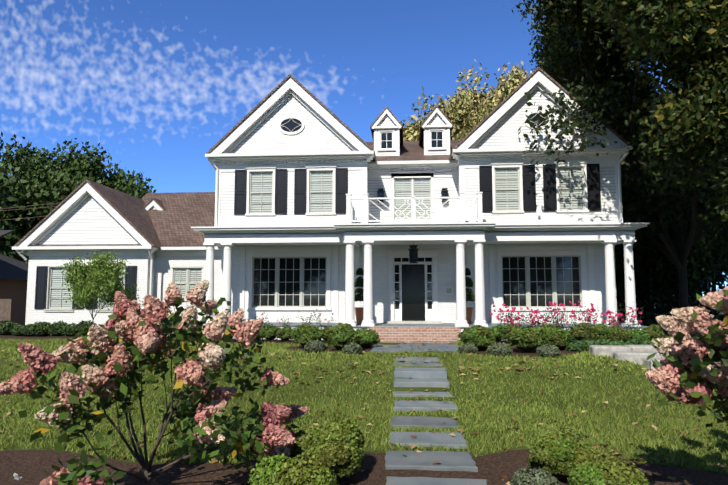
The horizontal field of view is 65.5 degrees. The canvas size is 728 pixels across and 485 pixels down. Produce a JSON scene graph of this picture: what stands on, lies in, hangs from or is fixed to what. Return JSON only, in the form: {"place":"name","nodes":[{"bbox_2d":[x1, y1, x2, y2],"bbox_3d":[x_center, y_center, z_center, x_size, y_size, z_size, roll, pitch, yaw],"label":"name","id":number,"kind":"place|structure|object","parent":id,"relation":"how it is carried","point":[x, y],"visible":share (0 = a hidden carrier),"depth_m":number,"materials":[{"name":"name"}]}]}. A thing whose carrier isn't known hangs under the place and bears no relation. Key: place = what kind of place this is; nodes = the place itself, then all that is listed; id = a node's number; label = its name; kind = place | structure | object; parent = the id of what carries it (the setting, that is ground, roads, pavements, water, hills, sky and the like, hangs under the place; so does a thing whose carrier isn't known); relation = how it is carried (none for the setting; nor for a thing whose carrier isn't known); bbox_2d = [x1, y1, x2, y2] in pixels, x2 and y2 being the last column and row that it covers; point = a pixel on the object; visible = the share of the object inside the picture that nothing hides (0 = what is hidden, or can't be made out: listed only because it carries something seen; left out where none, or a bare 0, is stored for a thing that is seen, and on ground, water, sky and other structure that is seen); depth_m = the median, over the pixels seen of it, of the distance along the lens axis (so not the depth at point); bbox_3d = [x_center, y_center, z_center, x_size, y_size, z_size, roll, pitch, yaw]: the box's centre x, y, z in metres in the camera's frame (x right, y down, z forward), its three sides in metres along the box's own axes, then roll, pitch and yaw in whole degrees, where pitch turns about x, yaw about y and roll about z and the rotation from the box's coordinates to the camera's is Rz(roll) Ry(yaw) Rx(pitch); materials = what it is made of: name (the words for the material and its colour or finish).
{"place":"outdoors","nodes":[
{"label":"outdoors","id":0,"kind":"place"},
{"bbox_2d":[0,203,55,219],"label":"power lines","id":1,"kind":"object","parent":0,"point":[29,208],"visible":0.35,"depth_m":29.77,"materials":[{"name":"black"}]},
{"bbox_2d":[25,243,641,340],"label":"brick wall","id":2,"kind":"structure","parent":0,"point":[162,275],"depth_m":21.77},
{"bbox_2d":[44,299,442,323],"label":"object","id":3,"kind":"object","parent":2,"relation":"attached to","point":[414,322],"visible":0.44,"depth_m":21.02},
{"bbox_2d":[37,88,616,244],"bbox_3d":[-2.076,-2.599,24.465,22.550,5.758,7.570,0,-5,4],"label":"house siding","id":4,"kind":"object","parent":2,"relation":"on","point":[89,220],"visible":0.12,"depth_m":20.74,"materials":[{"name":"white wood"}]},
{"bbox_2d":[34,164,600,308],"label":"window shutters","id":5,"kind":"object","parent":4,"relation":"attached to","point":[529,188],"visible":0.83,"depth_m":20.49,"materials":[{"name":"black wood"}]},
{"bbox_2d":[13,66,631,247],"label":"house roof","id":6,"kind":"structure","parent":4,"relation":"on","point":[175,219],"depth_m":23.80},
{"bbox_2d":[12,146,632,305],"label":"gutters and downspouts","id":7,"kind":"object","parent":6,"relation":"attached to","point":[619,162],"visible":0.75,"depth_m":20.49,"materials":[{"name":"white metal"}]},
{"bbox_2d":[17,70,649,326],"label":"house trim","id":8,"kind":"structure","parent":4,"relation":"attached to","point":[462,230],"depth_m":20.53,"materials":[{"name":"white wood"}]},
{"bbox_2d":[44,113,584,310],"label":"windows","id":9,"kind":"structure","parent":8,"relation":"in","point":[527,281],"depth_m":21.37,"materials":[{"name":"glass"}]},
{"bbox_2d":[50,168,582,306],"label":"window blinds","id":10,"kind":"object","parent":9,"relation":"in","point":[421,187],"depth_m":20.78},
{"bbox_2d":[254,113,579,308],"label":"windows","id":11,"kind":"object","parent":9,"relation":"in","point":[314,277],"visible":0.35,"depth_m":21.62,"materials":[{"name":"glass"}]},
{"bbox_2d":[0,338,727,472],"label":"lawn grass","id":12,"kind":"structure","parent":0,"point":[45,345],"depth_m":9.84,"materials":[{"name":"green plant"}]},
{"bbox_2d":[0,300,727,484],"bbox_3d":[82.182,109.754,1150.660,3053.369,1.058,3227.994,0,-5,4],"label":"ground","id":13,"kind":"structure","parent":0,"point":[29,465],"depth_m":8.95,"materials":[{"name":"green plant"}]},
{"bbox_2d":[0,299,11,322],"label":"garage door","id":14,"kind":"structure","parent":13,"relation":"on","point":[5,308],"depth_m":22.02,"materials":[{"name":"brown wood"}]},
{"bbox_2d":[0,279,27,323],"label":"neighbour walls","id":15,"kind":"structure","parent":13,"relation":"on","point":[15,291],"depth_m":29.47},
{"bbox_2d":[0,230,27,279],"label":"neighbour roof","id":16,"kind":"structure","parent":15,"relation":"on","point":[12,268],"depth_m":29.52,"materials":[{"name":"grey"}]},
{"bbox_2d":[0,131,69,183],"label":"tree","id":17,"kind":"object","parent":13,"relation":"on","point":[19,157],"depth_m":51.18,"materials":[{"name":"green plant"}]},
{"bbox_2d":[0,163,74,262],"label":"tree","id":18,"kind":"object","parent":13,"relation":"on","point":[15,193],"visible":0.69,"depth_m":41.59,"materials":[{"name":"green plant"}]},
{"bbox_2d":[18,138,155,200],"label":"tree","id":19,"kind":"object","parent":13,"relation":"on","point":[81,170],"depth_m":52.26,"materials":[{"name":"green plant"}]},
{"bbox_2d":[56,249,143,323],"bbox_3d":[-9.158,1.790,19.475,2.517,3.061,3.088,0,-5,4],"label":"young tree","id":20,"kind":"object","parent":13,"relation":"on","point":[89,281],"depth_m":18.89,"materials":[{"name":"green plant"}]},
{"bbox_2d":[0,280,308,484],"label":"hydrangea","id":21,"kind":"object","parent":13,"relation":"on","point":[148,339],"depth_m":6.02,"materials":[{"name":"pink plant"}]},
{"bbox_2d":[0,319,671,484],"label":"shrubs","id":22,"kind":"object","parent":13,"relation":"on","point":[314,460],"visible":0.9,"depth_m":6.57,"materials":[{"name":"green plant"}]},
{"bbox_2d":[0,340,726,484],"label":"lawn leaf litter","id":23,"kind":"object","parent":13,"relation":"on","point":[214,460],"visible":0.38,"depth_m":10.28,"materials":[{"name":"brown plant"}]},
{"bbox_2d":[370,326,459,342],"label":"brick steps","id":24,"kind":"structure","parent":13,"relation":"on","point":[422,334],"depth_m":18.50,"materials":[{"name":"brick"}]},
{"bbox_2d":[207,300,642,341],"bbox_3d":[1.872,2.629,18.974,14.595,1.403,1.261,0,-5,4],"label":"rose shrub","id":25,"kind":"object","parent":13,"relation":"on","point":[570,316],"depth_m":18.49,"materials":[{"name":"pink plant"}]},
{"bbox_2d":[370,343,487,484],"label":"path steppers","id":26,"kind":"object","parent":13,"relation":"on","point":[448,460],"visible":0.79,"depth_m":8.78,"materials":[{"name":"grey stone"}]},
{"bbox_2d":[512,0,727,325],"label":"tree","id":27,"kind":"object","parent":13,"relation":"on","point":[688,42],"depth_m":18.35,"materials":[{"name":"green plant"}]},
{"bbox_2d":[589,345,664,369],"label":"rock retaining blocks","id":28,"kind":"object","parent":13,"relation":"on","point":[639,354],"visible":0.35,"depth_m":14.38,"materials":[{"name":"grey stone"}]},
{"bbox_2d":[615,187,727,325],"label":"tree","id":29,"kind":"object","parent":13,"relation":"on","point":[649,269],"depth_m":26.53,"materials":[{"name":"green plant"}]},
{"bbox_2d":[617,174,727,323],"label":"tree","id":30,"kind":"object","parent":13,"relation":"on","point":[660,311],"depth_m":31.82,"materials":[{"name":"green plant"}]},
{"bbox_2d":[617,89,727,307],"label":"tree","id":31,"kind":"object","parent":13,"relation":"on","point":[723,154],"depth_m":36.82,"materials":[{"name":"green plant"}]},
{"bbox_2d":[633,286,727,426],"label":"hydrangea","id":32,"kind":"object","parent":13,"relation":"on","point":[664,377],"depth_m":5.33,"materials":[{"name":"pink plant"}]},
{"bbox_2d":[652,172,727,320],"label":"tree","id":33,"kind":"object","parent":13,"relation":"on","point":[715,313],"depth_m":35.71,"materials":[{"name":"green plant"}]},
{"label":"pale tree wood","id":34,"kind":"object","parent":13,"relation":"on","visible":0},
{"bbox_2d":[397,59,531,142],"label":"pale tree","id":35,"kind":"object","parent":34,"relation":"attached to","point":[464,111],"visible":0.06,"depth_m":42.58,"materials":[{"name":"yellow plant"}]},
{"bbox_2d":[0,0,727,295],"label":"sky","id":36,"kind":"structure","parent":0,"point":[157,84],"materials":[{"name":"blue"}]},
{"bbox_2d":[402,264,424,320],"bbox_3d":[1.883,1.933,21.610,0.880,2.200,0.058,0,-5,4],"label":"house door","id":37,"kind":"structure","parent":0,"point":[413,290],"depth_m":21.59,"materials":[{"name":"black wood"}]},
{"bbox_2d":[377,188,462,333],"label":"house lanterns","id":38,"kind":"object","parent":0,"point":[413,247],"visible":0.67,"depth_m":21.51,"materials":[{"name":"black metal"}]},
{"bbox_2d":[202,322,648,327],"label":"porch floor","id":39,"kind":"structure","parent":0,"point":[398,325],"depth_m":20.21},
{"bbox_2d":[355,307,472,323],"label":"planters","id":40,"kind":"object","parent":39,"relation":"on","point":[359,314],"visible":0.69,"depth_m":20.47,"materials":[{"name":"brown wood"}]},
{"bbox_2d":[354,268,474,301],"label":"topiary plants","id":41,"kind":"object","parent":40,"relation":"in","point":[359,282],"visible":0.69,"depth_m":20.59,"materials":[{"name":"green plant"}]},
{"bbox_2d":[204,242,637,323],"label":"porch columns","id":42,"kind":"structure","parent":39,"relation":"on","point":[630,296],"depth_m":19.19,"materials":[{"name":"white wood"}]},
{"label":"low shrubs","id":43,"kind":"object","parent":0,"visible":0},
{"bbox_2d":[13,465,78,479],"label":"white flowers","id":44,"kind":"object","parent":43,"relation":"attached to","point":[15,475],"visible":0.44,"depth_m":5.57,"materials":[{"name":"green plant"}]}
]}

